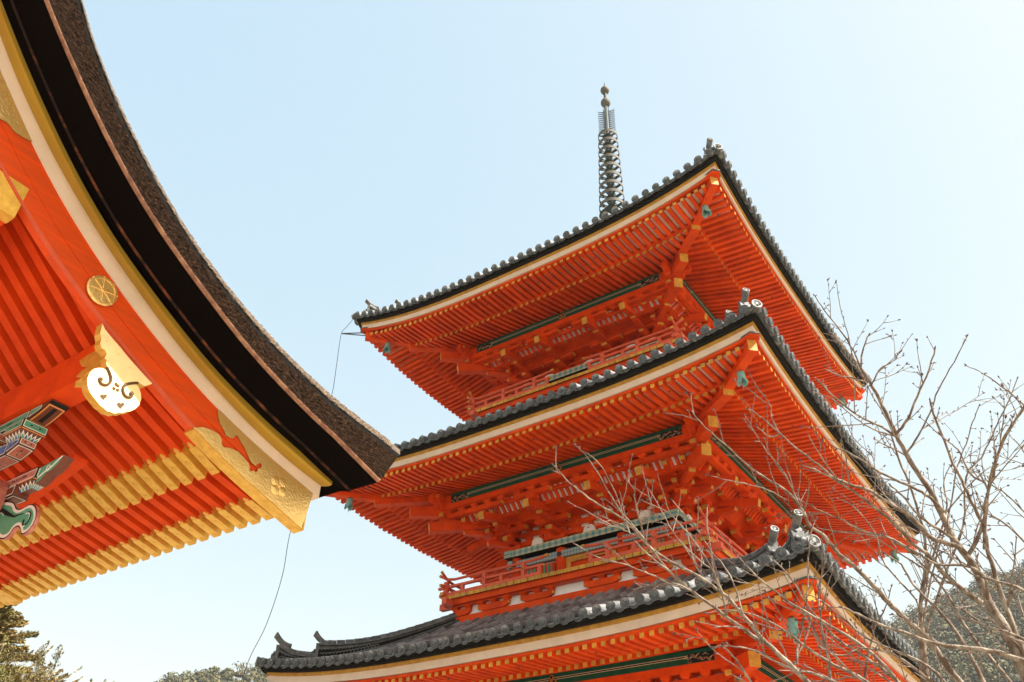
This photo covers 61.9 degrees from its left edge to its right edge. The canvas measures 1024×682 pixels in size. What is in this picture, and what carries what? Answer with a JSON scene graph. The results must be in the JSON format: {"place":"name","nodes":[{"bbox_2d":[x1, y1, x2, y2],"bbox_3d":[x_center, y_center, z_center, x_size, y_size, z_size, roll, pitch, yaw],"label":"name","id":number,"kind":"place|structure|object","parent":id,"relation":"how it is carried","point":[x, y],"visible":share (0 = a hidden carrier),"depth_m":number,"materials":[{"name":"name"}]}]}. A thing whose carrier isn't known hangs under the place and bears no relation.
{"place":"outdoors","nodes":[
{"label":"outdoors","id":0,"kind":"place"},
{"bbox_2d":[0,0,399,607],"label":"temple gate","id":1,"kind":"structure","parent":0,"point":[161,389],"depth_m":8.06,"materials":[{"name":"red wood"}]},
{"bbox_2d":[0,0,1023,681],"label":"sky","id":2,"kind":"structure","parent":0,"point":[325,158],"materials":[{"name":"blue"}]},
{"bbox_2d":[916,583,1023,681],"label":"hill","id":3,"kind":"structure","parent":0,"point":[1001,680],"depth_m":246.39,"materials":[{"name":"green plant"}]},
{"bbox_2d":[886,559,1023,681],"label":"hill forest","id":4,"kind":"object","parent":3,"relation":"on","point":[944,633],"visible":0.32,"depth_m":273.16,"materials":[{"name":"green plant"}]},
{"label":"ground","id":5,"kind":"structure","parent":0,"visible":0},
{"bbox_2d":[0,604,39,681],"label":"conifer tree","id":6,"kind":"object","parent":5,"relation":"on","point":[9,618],"visible":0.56,"depth_m":27.62,"materials":[{"name":"green plant"}]},
{"bbox_2d":[0,630,82,681],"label":"mixed tree","id":7,"kind":"object","parent":5,"relation":"on","point":[39,676],"visible":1,"depth_m":23.76,"materials":[{"name":"green plant"}]},
{"bbox_2d":[255,82,947,681],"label":"pagoda","id":8,"kind":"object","parent":5,"relation":"on","point":[609,334],"visible":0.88,"depth_m":19.47,"materials":[{"name":"wood"}]},
{"bbox_2d":[241,321,351,681],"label":"lightning cable","id":9,"kind":"object","parent":8,"relation":"hanging from","point":[289,536],"visible":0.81,"depth_m":20.02,"materials":[{"name":"grey metal"}]},
{"bbox_2d":[344,498,352,510],"bbox_3d":[-4.033,4.019,21.164,0.221,0.529,0.221,24,-45,-27],"label":"wind bell","id":10,"kind":"object","parent":8,"relation":"hanging from","point":[349,504],"visible":1,"depth_m":21.12,"materials":[{"name":"green metal"}]},
{"bbox_2d":[383,342,390,352],"bbox_3d":[-3.518,0.159,24.092,0.221,0.529,0.221,7,-36,-1],"label":"wind bell","id":11,"kind":"object","parent":8,"relation":"hanging from","point":[386,348],"visible":1,"depth_m":24.06,"materials":[{"name":"green metal"}]},
{"bbox_2d":[566,549,616,567],"bbox_3d":[1.814,5.222,19.600,4.436,0.830,0.168,-22,-42,28],"label":"door","id":12,"kind":"structure","parent":8,"relation":"in","point":[580,559],"depth_m":19.95,"materials":[{"name":"paint"}]},
{"bbox_2d":[527,537,667,573],"bbox_3d":[1.841,5.154,19.693,3.876,0.530,0.083,-22,-42,28],"label":"slat window","id":13,"kind":"structure","parent":8,"relation":"in","point":[550,567],"depth_m":20.28,"materials":[{"name":"paint"}]},
{"bbox_2d":[702,205,711,217],"bbox_3d":[4.421,-2.990,19.476,0.221,0.529,0.221,-24,-46,26],"label":"wind bell","id":14,"kind":"object","parent":8,"relation":"hanging from","point":[706,211],"visible":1,"depth_m":19.45,"materials":[{"name":"green metal"}]},
{"bbox_2d":[736,370,747,388],"bbox_3d":[4.378,0.691,16.286,0.221,0.529,0.221,-4,-33,3],"label":"wind bell","id":15,"kind":"object","parent":8,"relation":"hanging from","point":[741,378],"visible":0.97,"depth_m":16.25,"materials":[{"name":"green metal"}]},
{"bbox_2d":[786,617,799,643],"bbox_3d":[4.311,4.380,13.107,0.221,0.529,0.221,20,-37,-17],"label":"wind bell","id":16,"kind":"object","parent":8,"relation":"hanging from","point":[792,623],"visible":0.74,"depth_m":13.05,"materials":[{"name":"green metal"}]},
{"bbox_2d":[839,397,846,406],"bbox_3d":[9.990,1.820,25.800,0.221,0.529,0.221,-27,-45,37],"label":"wind bell","id":17,"kind":"object","parent":8,"relation":"hanging from","point":[842,399],"visible":0.56,"depth_m":25.75,"materials":[{"name":"green metal"}]},
{"bbox_2d":[890,551,898,562],"bbox_3d":[10.283,5.777,22.971,0.221,0.529,0.221,-8,-40,13],"label":"wind bell","id":18,"kind":"object","parent":8,"relation":"hanging from","point":[894,555],"visible":0.79,"depth_m":22.93,"materials":[{"name":"green metal"}]},
{"bbox_2d":[551,443,1023,681],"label":"cherry tree","id":19,"kind":"object","parent":5,"relation":"on","point":[797,671],"visible":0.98,"depth_m":5.11,"materials":[{"name":"brown plant"}]},
{"bbox_2d":[664,278,1023,681],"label":"cherry tree","id":20,"kind":"object","parent":5,"relation":"on","point":[1015,648],"visible":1,"depth_m":5.61,"materials":[{"name":"brown plant"}]},
{"bbox_2d":[831,364,1023,681],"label":"cherry tree","id":21,"kind":"object","parent":5,"relation":"on","point":[921,616],"visible":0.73,"depth_m":6.81,"materials":[{"name":"brown plant"}]},
{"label":"hill beyond gate","id":22,"kind":"structure","parent":0,"visible":0},
{"bbox_2d":[155,661,267,681],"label":"trees","id":23,"kind":"object","parent":22,"relation":"on","point":[225,675],"visible":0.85,"depth_m":293.44,"materials":[{"name":"green plant"}]}
]}

